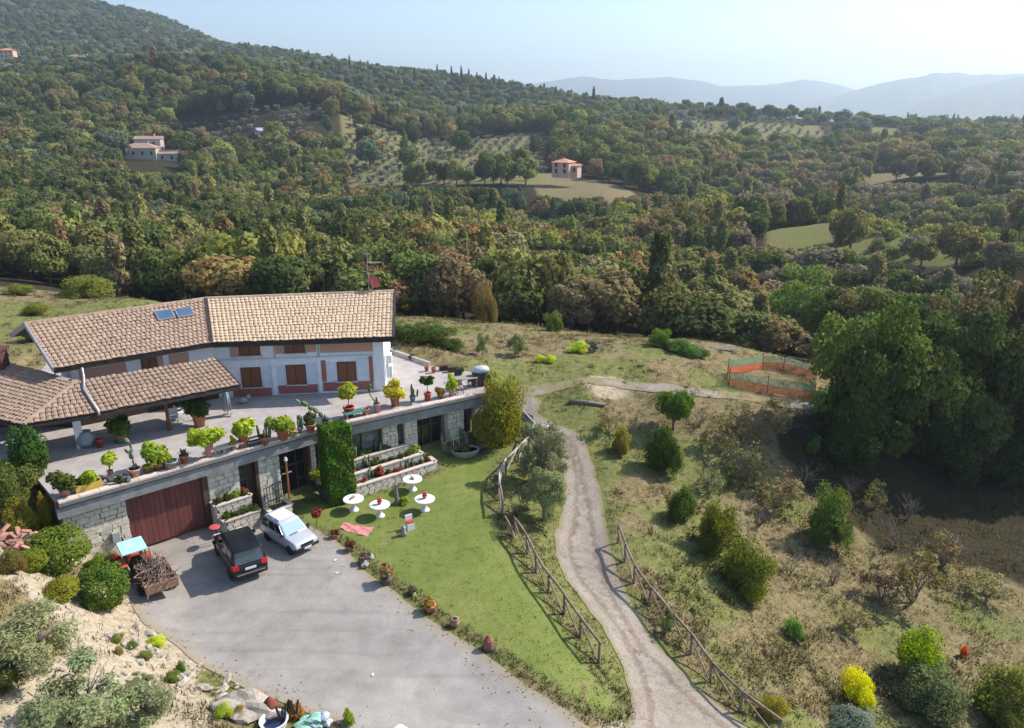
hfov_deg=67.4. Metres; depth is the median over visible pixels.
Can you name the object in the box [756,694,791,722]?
shrub
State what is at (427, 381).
potted plant
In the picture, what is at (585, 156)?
broadleaf tree
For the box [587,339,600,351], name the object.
shrub
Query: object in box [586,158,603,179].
broadleaf tree
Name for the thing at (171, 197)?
slender tree
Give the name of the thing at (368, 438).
window
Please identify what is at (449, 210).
slender tree
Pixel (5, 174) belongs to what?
broadleaf tree
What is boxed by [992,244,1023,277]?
broadleaf tree
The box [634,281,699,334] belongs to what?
broadleaf tree
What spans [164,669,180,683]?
weed
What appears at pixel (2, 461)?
shrub
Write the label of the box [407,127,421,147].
broadleaf tree
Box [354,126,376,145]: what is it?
broadleaf tree
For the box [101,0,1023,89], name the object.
sky
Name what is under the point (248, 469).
door
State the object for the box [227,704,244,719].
weed
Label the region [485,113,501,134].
broadleaf tree
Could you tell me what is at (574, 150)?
broadleaf tree
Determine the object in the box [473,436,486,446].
ivy mound
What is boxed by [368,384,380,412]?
potted plant
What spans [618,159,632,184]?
broadleaf tree
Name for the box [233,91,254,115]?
broadleaf tree
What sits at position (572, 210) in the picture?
slender tree
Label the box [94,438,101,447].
flower pot
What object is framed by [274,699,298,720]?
timber scraps
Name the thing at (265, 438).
potted plant
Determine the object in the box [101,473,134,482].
stone pile
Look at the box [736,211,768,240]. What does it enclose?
broadleaf tree
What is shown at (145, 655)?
weed
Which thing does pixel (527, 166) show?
broadleaf tree
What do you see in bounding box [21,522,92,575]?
shrub
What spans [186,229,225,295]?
broadleaf tree
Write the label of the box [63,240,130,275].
broadleaf tree
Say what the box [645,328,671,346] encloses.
shrub
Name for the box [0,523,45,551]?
tile heap
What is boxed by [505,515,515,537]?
plank gate
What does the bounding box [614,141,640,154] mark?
broadleaf tree
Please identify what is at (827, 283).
broadleaf tree
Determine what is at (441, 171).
broadleaf tree
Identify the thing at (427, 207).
slender tree
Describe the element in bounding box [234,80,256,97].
broadleaf tree
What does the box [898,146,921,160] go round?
broadleaf tree
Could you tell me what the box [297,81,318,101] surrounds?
broadleaf tree
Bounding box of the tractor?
[116,536,152,581]
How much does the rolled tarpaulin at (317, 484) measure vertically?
0.894 m
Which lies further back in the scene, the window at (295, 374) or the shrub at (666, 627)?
the window at (295, 374)
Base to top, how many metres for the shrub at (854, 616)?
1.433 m
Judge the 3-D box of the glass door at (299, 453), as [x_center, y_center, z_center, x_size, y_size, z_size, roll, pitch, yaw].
[-13.450,6.411,46.674,1.823,3.420,0.150,-15,24,-38]
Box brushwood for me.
[132,547,180,598]
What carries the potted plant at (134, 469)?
on the terrace building
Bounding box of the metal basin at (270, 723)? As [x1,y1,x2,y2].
[259,708,288,727]
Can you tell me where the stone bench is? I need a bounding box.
[211,440,246,455]
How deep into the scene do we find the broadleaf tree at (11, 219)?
133.03 m
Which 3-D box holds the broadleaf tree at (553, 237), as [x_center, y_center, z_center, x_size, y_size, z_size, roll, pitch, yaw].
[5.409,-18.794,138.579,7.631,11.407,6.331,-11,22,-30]
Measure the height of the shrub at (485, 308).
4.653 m
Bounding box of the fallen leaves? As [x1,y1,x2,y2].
[95,497,612,727]
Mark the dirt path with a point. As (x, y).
(586, 536)
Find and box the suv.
[212,526,267,579]
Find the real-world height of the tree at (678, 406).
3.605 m
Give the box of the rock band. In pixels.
[11,584,239,715]
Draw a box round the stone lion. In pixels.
[236,394,250,403]
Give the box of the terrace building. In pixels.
[0,354,485,553]
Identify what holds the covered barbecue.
on the terrace building
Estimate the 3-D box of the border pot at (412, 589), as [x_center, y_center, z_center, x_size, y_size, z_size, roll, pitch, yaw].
[-4.856,11.040,37.469,0.492,0.488,0.537,-15,24,-38]
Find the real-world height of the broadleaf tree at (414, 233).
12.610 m
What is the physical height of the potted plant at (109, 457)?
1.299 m
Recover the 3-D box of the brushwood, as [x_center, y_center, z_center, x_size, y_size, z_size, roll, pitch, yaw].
[-17.501,9.836,37.544,2.141,2.060,3.157,-14,23,-36]
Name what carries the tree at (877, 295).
on the ground at (586, 420)
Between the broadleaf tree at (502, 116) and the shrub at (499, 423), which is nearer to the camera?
the shrub at (499, 423)
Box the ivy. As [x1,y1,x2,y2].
[4,424,50,481]
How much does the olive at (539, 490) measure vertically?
3.862 m
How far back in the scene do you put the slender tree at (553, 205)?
235.55 m
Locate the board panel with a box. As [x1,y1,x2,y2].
[519,412,533,427]
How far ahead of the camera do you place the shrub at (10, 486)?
37.90 m
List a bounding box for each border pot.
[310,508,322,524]
[330,529,339,539]
[344,540,355,552]
[358,551,373,568]
[379,562,393,585]
[408,585,417,595]
[423,596,435,613]
[450,616,459,628]
[481,635,495,653]
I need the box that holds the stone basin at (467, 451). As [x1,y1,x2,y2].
[451,445,479,458]
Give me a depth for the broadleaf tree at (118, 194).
234.77 m
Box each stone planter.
[209,487,252,530]
[211,503,261,532]
[263,480,292,513]
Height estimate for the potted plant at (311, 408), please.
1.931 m
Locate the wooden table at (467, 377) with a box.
[454,374,477,390]
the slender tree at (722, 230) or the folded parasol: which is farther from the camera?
the slender tree at (722, 230)
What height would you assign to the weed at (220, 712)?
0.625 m
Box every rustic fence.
[498,410,534,515]
[513,516,601,663]
[617,524,782,727]
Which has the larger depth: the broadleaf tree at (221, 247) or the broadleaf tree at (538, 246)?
the broadleaf tree at (538, 246)
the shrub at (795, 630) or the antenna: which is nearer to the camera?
the shrub at (795, 630)
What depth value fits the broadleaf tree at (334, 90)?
404.34 m
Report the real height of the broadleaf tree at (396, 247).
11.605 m
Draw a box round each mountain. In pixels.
[524,76,853,109]
[787,72,1023,121]
[891,77,1023,120]
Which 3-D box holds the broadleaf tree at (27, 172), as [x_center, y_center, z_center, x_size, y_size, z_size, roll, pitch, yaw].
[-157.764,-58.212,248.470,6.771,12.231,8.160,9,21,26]
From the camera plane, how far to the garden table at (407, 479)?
47.13 m
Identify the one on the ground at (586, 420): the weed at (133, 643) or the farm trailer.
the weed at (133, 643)
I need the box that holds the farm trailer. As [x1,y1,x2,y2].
[134,556,178,595]
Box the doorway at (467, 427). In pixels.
[464,408,470,431]
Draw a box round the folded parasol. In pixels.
[221,392,233,416]
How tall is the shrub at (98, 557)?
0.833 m
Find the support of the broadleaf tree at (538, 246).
on the ground at (586, 420)
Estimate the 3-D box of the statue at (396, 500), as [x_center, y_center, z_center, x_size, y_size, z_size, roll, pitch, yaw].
[-6.864,7.712,45.541,0.399,1.521,0.400,-17,25,-41]
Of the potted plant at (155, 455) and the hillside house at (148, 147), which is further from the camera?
the hillside house at (148, 147)
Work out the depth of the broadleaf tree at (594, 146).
320.62 m
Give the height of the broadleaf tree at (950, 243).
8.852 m
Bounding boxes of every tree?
[0,168,21,187]
[0,209,15,235]
[0,210,25,272]
[0,229,49,279]
[5,126,36,141]
[10,165,35,181]
[13,215,67,277]
[16,196,47,216]
[20,234,71,286]
[22,202,52,218]
[28,162,49,180]
[43,76,65,90]
[44,174,70,190]
[47,215,78,282]
[61,109,82,124]
[62,177,85,191]
[62,197,82,226]
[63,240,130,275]
[65,218,106,251]
[72,184,105,200]
[74,81,93,93]
[79,94,99,109]
[79,255,125,279]
[89,90,112,101]
[91,129,131,153]
[92,195,112,218]
[94,214,119,234]
[102,215,143,235]
[108,182,135,201]
[109,215,159,298]
[113,111,139,124]
[121,75,147,93]
[121,199,135,219]
[130,243,186,301]
[134,195,147,209]
[143,185,169,202]
[143,223,180,242]
[148,45,158,68]
[152,128,178,147]
[153,55,172,70]
[153,245,215,298]
[154,106,176,121]
[158,213,204,239]
[158,233,193,295]
[164,138,187,148]
[167,187,176,205]
[180,200,209,210]
[180,253,258,296]
[181,95,196,113]
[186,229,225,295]
[189,212,218,232]
[193,229,264,295]
[195,93,212,112]
[203,84,233,111]
[213,202,240,212]
[213,213,233,239]
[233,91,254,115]
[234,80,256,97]
[244,254,312,294]
[245,210,270,223]
[257,218,280,294]
[260,232,306,257]
[262,121,286,135]
[263,76,287,100]
[263,181,273,205]
[265,145,290,167]
[265,204,291,213]
[279,86,299,103]
[289,158,297,175]
[294,203,310,236]
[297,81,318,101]
[298,132,322,147]
[302,228,346,259]
[304,240,366,292]
[306,137,330,149]
[314,216,353,242]
[315,198,339,213]
[317,84,341,102]
[320,114,332,131]
[321,98,338,119]
[325,131,347,150]
[325,264,366,291]
[329,260,345,286]
[330,268,396,292]
[331,252,346,276]
[336,202,347,223]
[338,91,362,114]
[340,221,374,248]
[344,238,401,269]
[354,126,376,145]
[354,138,383,168]
[357,97,379,123]
[363,265,412,310]
[382,214,405,232]
[386,241,427,315]
[387,234,418,248]
[387,248,437,315]
[398,147,415,165]
[400,219,437,247]
[406,162,427,186]
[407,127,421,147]
[418,228,455,253]
[418,264,463,317]
[421,192,439,222]
[422,241,458,254]
[423,117,436,133]
[435,163,448,185]
[439,194,456,222]
[441,123,456,138]
[443,239,488,319]
[445,157,464,186]
[448,129,474,155]
[461,167,475,181]
[464,116,482,136]
[467,246,527,320]
[468,256,511,321]
[473,158,488,183]
[475,221,496,254]
[483,156,499,186]
[483,285,543,322]
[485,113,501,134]
[485,188,497,208]
[486,221,510,240]
[492,229,529,253]
[494,197,512,231]
[497,110,510,133]
[497,160,519,185]
[504,229,540,249]
[507,219,542,238]
[510,189,527,210]
[514,155,538,185]
[521,112,535,130]
[528,134,542,157]
[528,238,579,254]
[529,228,560,243]
[532,249,580,313]
[537,107,553,131]
[546,197,557,220]
[547,152,565,165]
[547,282,595,329]
[550,137,582,156]
[551,249,586,266]
[555,146,571,159]
[564,143,583,163]
[566,214,576,233]
[567,227,605,251]
[568,202,577,218]
[568,254,618,332]
[574,252,618,320]
[576,150,595,175]
[577,138,610,152]
[577,234,629,259]
[582,214,611,230]
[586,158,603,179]
[592,86,595,99]
[600,222,633,238]
[603,160,616,181]
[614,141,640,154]
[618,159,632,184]
[626,161,649,190]
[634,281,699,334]
[635,218,660,237]
[636,294,736,341]
[641,164,658,190]
[649,205,676,221]
[654,166,678,189]
[655,389,694,430]
[656,191,670,208]
[671,199,710,232]
[672,224,707,249]
[673,244,708,258]
[678,181,686,196]
[679,209,706,235]
[684,275,738,296]
[698,193,733,217]
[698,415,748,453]
[701,305,771,346]
[703,255,718,283]
[706,197,724,249]
[706,291,754,311]
[709,147,736,162]
[709,216,729,256]
[711,160,738,177]
[716,247,739,270]
[716,267,727,282]
[718,142,742,155]
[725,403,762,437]
[726,228,755,251]
[727,116,741,130]
[727,219,751,231]
[728,267,761,293]
[729,194,769,231]
[734,173,752,202]
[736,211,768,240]
[737,289,775,345]
[738,245,766,264]
[747,251,789,277]
[747,291,774,353]
[749,283,781,295]
[751,397,803,442]
[754,266,788,286]
[764,189,790,228]
[768,200,786,228]
[769,169,789,186]
[769,262,829,355]
[777,266,817,284]
[783,249,804,263]
[785,196,814,226]
[792,331,820,359]
[795,271,837,293]
[796,246,842,271]
[797,286,858,348]
[809,309,903,435]
[810,192,820,224]
[811,137,840,148]
[814,288,893,359]
[818,297,931,457]
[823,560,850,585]
[828,269,874,289]
[829,182,846,244]
[833,249,871,268]
[836,205,869,248]
[838,281,854,291]
[845,288,927,358]
[850,284,890,295]
[854,160,873,177]
[859,252,888,289]
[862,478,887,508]
[870,267,921,293]
[871,145,879,172]
[875,146,893,171]
[877,317,967,452]
[885,200,919,216]
[888,159,905,181]
[897,278,937,301]
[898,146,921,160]
[898,288,961,333]
[899,234,930,259]
[901,156,918,181]
[907,239,938,264]
[908,306,1010,459]
[911,199,936,214]
[919,182,932,203]
[920,161,939,181]
[925,291,1018,362]
[929,326,1023,472]
[931,220,985,267]
[932,154,945,179]
[933,137,958,160]
[933,200,964,214]
[934,266,959,296]
[941,158,956,177]
[950,277,985,296]
[951,293,963,299]
[953,190,981,207]
[957,267,1023,339]
[958,288,1009,303]
[972,200,1007,229]
[976,324,1023,431]
[982,239,1019,277]
[983,279,1021,296]
[985,170,997,189]
[986,194,1009,227]
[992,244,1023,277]
[994,156,1003,175]
[1002,281,1023,346]
[1005,161,1023,172]
[1010,195,1023,222]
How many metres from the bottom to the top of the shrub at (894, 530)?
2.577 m
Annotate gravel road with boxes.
[516,377,813,409]
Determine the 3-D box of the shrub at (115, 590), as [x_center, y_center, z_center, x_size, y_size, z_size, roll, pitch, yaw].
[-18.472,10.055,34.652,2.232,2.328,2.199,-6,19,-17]
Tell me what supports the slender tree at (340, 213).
on the ground at (586, 420)
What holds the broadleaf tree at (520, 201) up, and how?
on the ground at (586, 420)
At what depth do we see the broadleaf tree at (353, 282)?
87.04 m
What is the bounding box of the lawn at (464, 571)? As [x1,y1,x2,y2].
[293,433,631,720]
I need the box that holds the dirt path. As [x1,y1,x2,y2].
[517,393,747,727]
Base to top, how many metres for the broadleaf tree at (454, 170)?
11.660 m
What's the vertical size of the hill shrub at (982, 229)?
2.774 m
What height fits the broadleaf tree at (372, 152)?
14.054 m
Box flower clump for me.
[399,496,409,505]
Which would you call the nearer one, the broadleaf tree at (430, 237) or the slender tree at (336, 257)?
the slender tree at (336, 257)
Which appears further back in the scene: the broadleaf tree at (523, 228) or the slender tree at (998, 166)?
the slender tree at (998, 166)
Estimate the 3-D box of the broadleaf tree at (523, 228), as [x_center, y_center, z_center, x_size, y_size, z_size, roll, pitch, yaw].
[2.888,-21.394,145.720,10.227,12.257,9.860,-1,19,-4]
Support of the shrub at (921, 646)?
on the ground at (586, 420)
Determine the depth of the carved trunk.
51.47 m
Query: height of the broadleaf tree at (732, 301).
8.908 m
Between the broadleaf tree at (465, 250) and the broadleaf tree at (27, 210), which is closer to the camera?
the broadleaf tree at (465, 250)
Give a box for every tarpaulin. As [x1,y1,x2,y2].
[293,712,322,727]
[309,711,332,727]
[312,479,329,502]
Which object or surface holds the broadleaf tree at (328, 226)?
on the ground at (586, 420)
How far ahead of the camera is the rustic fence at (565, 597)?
37.09 m
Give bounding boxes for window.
[140,357,157,369]
[237,346,261,356]
[240,367,263,388]
[283,345,306,354]
[285,364,308,385]
[336,361,357,382]
[352,429,379,454]
[397,424,402,444]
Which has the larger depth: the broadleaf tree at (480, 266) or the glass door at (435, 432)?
the broadleaf tree at (480, 266)
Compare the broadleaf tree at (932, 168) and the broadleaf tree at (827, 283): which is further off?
the broadleaf tree at (932, 168)
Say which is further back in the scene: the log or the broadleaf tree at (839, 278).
the broadleaf tree at (839, 278)
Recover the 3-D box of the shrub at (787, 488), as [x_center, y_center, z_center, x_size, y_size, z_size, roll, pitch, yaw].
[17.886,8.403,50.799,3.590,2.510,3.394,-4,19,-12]
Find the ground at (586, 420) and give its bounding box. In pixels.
[0,0,1023,727]
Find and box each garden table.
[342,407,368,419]
[343,494,363,512]
[369,499,389,517]
[402,474,421,491]
[414,494,434,511]
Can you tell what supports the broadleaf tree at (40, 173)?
on the ground at (586, 420)
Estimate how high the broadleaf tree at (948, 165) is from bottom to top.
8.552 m
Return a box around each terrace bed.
[353,441,409,467]
[354,444,423,479]
[356,456,437,495]
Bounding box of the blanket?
[339,522,373,535]
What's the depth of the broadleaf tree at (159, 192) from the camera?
241.50 m
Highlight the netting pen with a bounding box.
[727,353,816,398]
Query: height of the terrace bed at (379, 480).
1.411 m
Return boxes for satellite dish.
[368,275,379,289]
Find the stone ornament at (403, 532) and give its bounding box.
[400,525,406,536]
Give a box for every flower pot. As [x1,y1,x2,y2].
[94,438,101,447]
[361,407,369,415]
[377,497,381,504]
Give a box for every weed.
[110,632,125,643]
[114,645,123,654]
[125,640,137,649]
[137,650,153,660]
[146,634,165,647]
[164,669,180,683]
[176,662,185,672]
[213,700,233,720]
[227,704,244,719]
[342,708,355,725]
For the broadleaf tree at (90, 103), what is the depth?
401.52 m
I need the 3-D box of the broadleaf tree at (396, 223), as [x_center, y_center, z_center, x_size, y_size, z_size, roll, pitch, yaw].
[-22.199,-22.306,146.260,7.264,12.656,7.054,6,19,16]
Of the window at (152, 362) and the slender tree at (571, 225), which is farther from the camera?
the slender tree at (571, 225)
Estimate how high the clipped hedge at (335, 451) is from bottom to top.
5.110 m
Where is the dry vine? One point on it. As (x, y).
(299, 715)
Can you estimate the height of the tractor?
1.805 m
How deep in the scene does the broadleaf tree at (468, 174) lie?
278.41 m
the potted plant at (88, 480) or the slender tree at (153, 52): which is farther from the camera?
the slender tree at (153, 52)
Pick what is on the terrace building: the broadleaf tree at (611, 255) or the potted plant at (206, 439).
the potted plant at (206, 439)
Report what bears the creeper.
attached to the terrace building
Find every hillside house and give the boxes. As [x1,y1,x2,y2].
[0,47,17,59]
[121,134,187,162]
[254,128,263,136]
[552,159,581,177]
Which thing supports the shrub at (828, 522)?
on the ground at (586, 420)
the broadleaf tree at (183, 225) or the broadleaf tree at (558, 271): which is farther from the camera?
the broadleaf tree at (183, 225)
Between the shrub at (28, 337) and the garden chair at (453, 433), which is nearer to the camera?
the garden chair at (453, 433)
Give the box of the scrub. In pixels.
[1,292,996,727]
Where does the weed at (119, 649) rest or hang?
on the ground at (586, 420)
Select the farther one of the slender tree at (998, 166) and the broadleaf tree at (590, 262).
the slender tree at (998, 166)
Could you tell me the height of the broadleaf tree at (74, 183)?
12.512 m
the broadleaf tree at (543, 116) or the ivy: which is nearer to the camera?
the ivy
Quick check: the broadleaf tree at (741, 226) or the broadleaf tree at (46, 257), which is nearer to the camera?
the broadleaf tree at (46, 257)
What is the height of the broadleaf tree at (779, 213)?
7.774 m
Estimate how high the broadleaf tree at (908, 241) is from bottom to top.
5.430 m
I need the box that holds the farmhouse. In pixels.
[0,289,398,448]
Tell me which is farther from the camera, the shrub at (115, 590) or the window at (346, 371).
the window at (346, 371)
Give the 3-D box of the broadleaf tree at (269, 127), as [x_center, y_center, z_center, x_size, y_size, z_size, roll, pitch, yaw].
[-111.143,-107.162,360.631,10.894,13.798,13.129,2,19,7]
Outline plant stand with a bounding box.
[247,434,264,450]
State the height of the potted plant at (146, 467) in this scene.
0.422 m
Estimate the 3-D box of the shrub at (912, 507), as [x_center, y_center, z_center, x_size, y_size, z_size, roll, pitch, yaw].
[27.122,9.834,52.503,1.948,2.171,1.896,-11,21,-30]
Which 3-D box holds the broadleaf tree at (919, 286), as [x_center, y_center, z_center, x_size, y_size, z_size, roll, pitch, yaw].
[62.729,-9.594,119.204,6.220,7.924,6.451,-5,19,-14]
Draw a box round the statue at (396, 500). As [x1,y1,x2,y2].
[392,483,399,505]
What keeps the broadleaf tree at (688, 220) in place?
on the ground at (586, 420)
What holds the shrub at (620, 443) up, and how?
on the ground at (586, 420)
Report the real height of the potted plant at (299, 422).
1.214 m
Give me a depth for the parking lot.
34.09 m
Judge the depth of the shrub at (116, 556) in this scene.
38.96 m
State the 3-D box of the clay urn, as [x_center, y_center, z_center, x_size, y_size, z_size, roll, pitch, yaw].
[-9.363,13.229,29.712,0.640,0.830,0.640,0,18,0]
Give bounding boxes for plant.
[45,470,77,497]
[75,470,102,493]
[100,450,117,475]
[102,414,131,443]
[112,475,124,483]
[123,438,140,477]
[139,440,171,470]
[142,464,151,471]
[164,458,177,469]
[177,448,189,463]
[179,396,210,427]
[186,426,226,456]
[228,435,236,450]
[230,416,255,447]
[256,422,270,445]
[263,415,294,440]
[289,426,295,437]
[294,414,302,432]
[295,399,328,422]
[303,410,316,432]
[337,381,357,417]
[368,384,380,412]
[383,378,406,406]
[409,384,417,401]
[418,375,434,400]
[435,386,444,398]
[445,373,457,396]
[960,646,968,656]
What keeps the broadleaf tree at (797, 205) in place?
on the ground at (586, 420)
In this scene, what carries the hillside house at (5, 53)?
on the ground at (586, 420)
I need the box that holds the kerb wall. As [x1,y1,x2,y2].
[390,348,430,365]
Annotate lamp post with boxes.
[282,456,291,499]
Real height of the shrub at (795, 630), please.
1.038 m
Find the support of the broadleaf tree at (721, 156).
on the ground at (586, 420)
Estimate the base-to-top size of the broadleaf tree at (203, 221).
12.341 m
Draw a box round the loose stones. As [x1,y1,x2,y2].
[144,417,730,727]
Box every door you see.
[125,478,205,545]
[244,463,256,504]
[278,448,305,493]
[417,415,439,445]
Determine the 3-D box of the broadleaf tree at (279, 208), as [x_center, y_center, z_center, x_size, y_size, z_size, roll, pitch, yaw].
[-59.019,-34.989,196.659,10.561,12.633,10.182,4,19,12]
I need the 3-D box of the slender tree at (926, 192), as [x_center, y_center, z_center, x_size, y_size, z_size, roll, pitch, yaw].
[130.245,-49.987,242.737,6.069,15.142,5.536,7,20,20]
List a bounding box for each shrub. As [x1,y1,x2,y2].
[0,283,36,294]
[0,459,10,472]
[0,461,40,518]
[0,496,41,534]
[0,547,27,575]
[0,659,29,695]
[19,548,49,572]
[21,300,51,315]
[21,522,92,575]
[22,335,32,341]
[42,574,80,603]
[57,274,116,298]
[76,560,130,610]
[83,551,113,570]
[109,551,121,565]
[130,671,157,687]
[145,291,160,298]
[308,465,320,481]
[395,324,414,339]
[397,319,458,344]
[400,303,415,314]
[414,306,434,316]
[434,336,465,351]
[470,278,498,322]
[471,368,526,449]
[523,312,541,324]
[535,354,545,362]
[543,310,563,331]
[545,354,556,362]
[566,340,589,353]
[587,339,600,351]
[594,409,622,432]
[611,425,631,455]
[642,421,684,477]
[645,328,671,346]
[650,611,679,632]
[657,338,693,354]
[665,483,697,523]
[676,344,711,358]
[691,407,708,426]
[696,466,724,493]
[698,500,743,558]
[718,533,778,605]
[721,441,770,480]
[748,502,776,525]
[753,466,811,507]
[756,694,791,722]
[779,552,808,575]
[781,616,806,642]
[790,460,825,487]
[806,435,820,455]
[806,479,855,552]
[815,419,882,468]
[826,703,878,727]
[838,605,875,632]
[839,664,876,707]
[843,475,865,494]
[858,560,911,608]
[881,516,909,549]
[882,228,899,239]
[886,624,946,681]
[888,542,952,602]
[891,654,973,727]
[896,494,923,519]
[908,424,1018,487]
[912,223,942,233]
[921,528,976,573]
[960,566,1016,603]
[967,224,989,232]
[969,662,1023,727]
[979,419,1023,486]
[993,223,1021,240]
[1008,225,1023,242]
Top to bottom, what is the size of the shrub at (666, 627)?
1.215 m
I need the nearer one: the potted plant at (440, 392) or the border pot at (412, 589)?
the border pot at (412, 589)
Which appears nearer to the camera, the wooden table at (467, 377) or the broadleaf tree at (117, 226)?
the wooden table at (467, 377)
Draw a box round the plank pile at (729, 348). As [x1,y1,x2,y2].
[710,346,738,350]
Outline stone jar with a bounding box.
[75,429,95,447]
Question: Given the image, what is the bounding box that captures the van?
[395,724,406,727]
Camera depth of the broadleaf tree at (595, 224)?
171.31 m
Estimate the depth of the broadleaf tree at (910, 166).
294.94 m
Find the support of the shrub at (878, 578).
on the ground at (586, 420)
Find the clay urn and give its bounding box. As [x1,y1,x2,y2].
[263,696,278,709]
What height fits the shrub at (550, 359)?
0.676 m
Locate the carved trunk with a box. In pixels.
[440,427,467,453]
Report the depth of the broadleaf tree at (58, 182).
234.82 m
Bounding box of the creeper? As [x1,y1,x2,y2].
[36,491,51,531]
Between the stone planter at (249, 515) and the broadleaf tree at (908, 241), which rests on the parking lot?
the stone planter at (249, 515)
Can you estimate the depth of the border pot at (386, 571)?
38.01 m
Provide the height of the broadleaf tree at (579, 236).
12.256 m
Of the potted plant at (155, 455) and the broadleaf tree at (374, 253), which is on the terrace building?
the potted plant at (155, 455)
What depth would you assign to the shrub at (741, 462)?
51.74 m
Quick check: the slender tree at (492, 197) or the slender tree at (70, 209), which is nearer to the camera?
the slender tree at (70, 209)
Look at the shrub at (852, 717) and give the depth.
34.48 m
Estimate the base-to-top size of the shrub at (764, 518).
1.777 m
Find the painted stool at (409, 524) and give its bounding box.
[405,513,414,530]
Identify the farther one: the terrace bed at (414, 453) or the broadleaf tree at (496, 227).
the broadleaf tree at (496, 227)
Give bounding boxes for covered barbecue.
[471,365,490,387]
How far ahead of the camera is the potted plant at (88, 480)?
38.49 m
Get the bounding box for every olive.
[0,596,79,686]
[14,644,138,727]
[94,680,176,727]
[475,333,489,354]
[506,332,529,355]
[516,419,569,477]
[517,466,566,523]
[544,443,569,464]
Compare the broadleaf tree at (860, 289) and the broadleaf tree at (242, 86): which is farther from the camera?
the broadleaf tree at (242, 86)
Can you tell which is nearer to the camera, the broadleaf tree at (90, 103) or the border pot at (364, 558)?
the border pot at (364, 558)
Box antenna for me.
[366,251,380,288]
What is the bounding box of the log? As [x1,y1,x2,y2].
[570,400,604,405]
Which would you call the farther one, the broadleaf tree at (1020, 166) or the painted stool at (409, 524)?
the broadleaf tree at (1020, 166)
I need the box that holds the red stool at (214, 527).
[209,524,219,540]
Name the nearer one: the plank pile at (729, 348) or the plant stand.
the plant stand
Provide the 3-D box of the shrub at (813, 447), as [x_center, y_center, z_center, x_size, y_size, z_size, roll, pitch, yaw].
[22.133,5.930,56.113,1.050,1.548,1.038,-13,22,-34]
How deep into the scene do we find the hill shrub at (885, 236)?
161.17 m
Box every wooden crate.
[439,364,447,370]
[447,365,456,372]
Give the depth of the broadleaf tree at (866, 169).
310.38 m
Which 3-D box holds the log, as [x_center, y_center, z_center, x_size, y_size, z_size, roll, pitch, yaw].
[5.551,2.930,56.431,2.621,0.502,0.687,0,18,0]
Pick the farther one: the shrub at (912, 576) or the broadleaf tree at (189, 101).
the broadleaf tree at (189, 101)
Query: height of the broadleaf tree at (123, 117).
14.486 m
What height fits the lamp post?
2.870 m
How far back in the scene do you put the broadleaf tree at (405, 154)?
315.77 m
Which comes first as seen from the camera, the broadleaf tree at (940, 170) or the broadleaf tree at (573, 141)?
the broadleaf tree at (940, 170)
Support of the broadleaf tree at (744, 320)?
on the ground at (586, 420)
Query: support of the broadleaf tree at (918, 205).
on the ground at (586, 420)
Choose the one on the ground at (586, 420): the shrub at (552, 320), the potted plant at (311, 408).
the shrub at (552, 320)
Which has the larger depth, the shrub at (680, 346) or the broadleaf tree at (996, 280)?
the broadleaf tree at (996, 280)
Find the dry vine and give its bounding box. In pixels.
[289,702,304,720]
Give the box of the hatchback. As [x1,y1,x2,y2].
[260,507,318,554]
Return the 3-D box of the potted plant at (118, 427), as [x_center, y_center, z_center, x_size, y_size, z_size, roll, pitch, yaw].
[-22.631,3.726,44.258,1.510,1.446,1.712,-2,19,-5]
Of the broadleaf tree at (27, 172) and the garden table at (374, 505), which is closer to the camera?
the garden table at (374, 505)
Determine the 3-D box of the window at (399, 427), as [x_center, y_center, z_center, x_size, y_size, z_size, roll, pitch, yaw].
[-7.403,5.088,50.313,0.493,3.220,0.140,-11,22,-30]
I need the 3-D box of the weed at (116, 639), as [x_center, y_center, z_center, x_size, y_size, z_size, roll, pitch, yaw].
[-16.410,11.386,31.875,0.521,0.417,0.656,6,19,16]
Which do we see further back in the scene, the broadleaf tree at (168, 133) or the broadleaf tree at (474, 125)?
the broadleaf tree at (474, 125)
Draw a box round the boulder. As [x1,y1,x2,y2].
[209,688,277,724]
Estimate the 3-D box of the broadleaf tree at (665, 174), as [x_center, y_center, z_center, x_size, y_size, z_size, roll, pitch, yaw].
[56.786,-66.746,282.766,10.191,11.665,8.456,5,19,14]
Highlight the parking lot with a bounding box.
[121,518,589,727]
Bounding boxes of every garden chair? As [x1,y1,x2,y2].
[168,407,178,424]
[173,405,184,418]
[450,429,458,445]
[454,369,460,375]
[457,379,463,394]
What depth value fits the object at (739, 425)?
55.09 m
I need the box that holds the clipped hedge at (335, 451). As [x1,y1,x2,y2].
[315,418,356,507]
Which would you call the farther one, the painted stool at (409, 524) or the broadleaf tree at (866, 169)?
the broadleaf tree at (866, 169)
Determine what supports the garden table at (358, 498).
on the lawn at (464, 571)

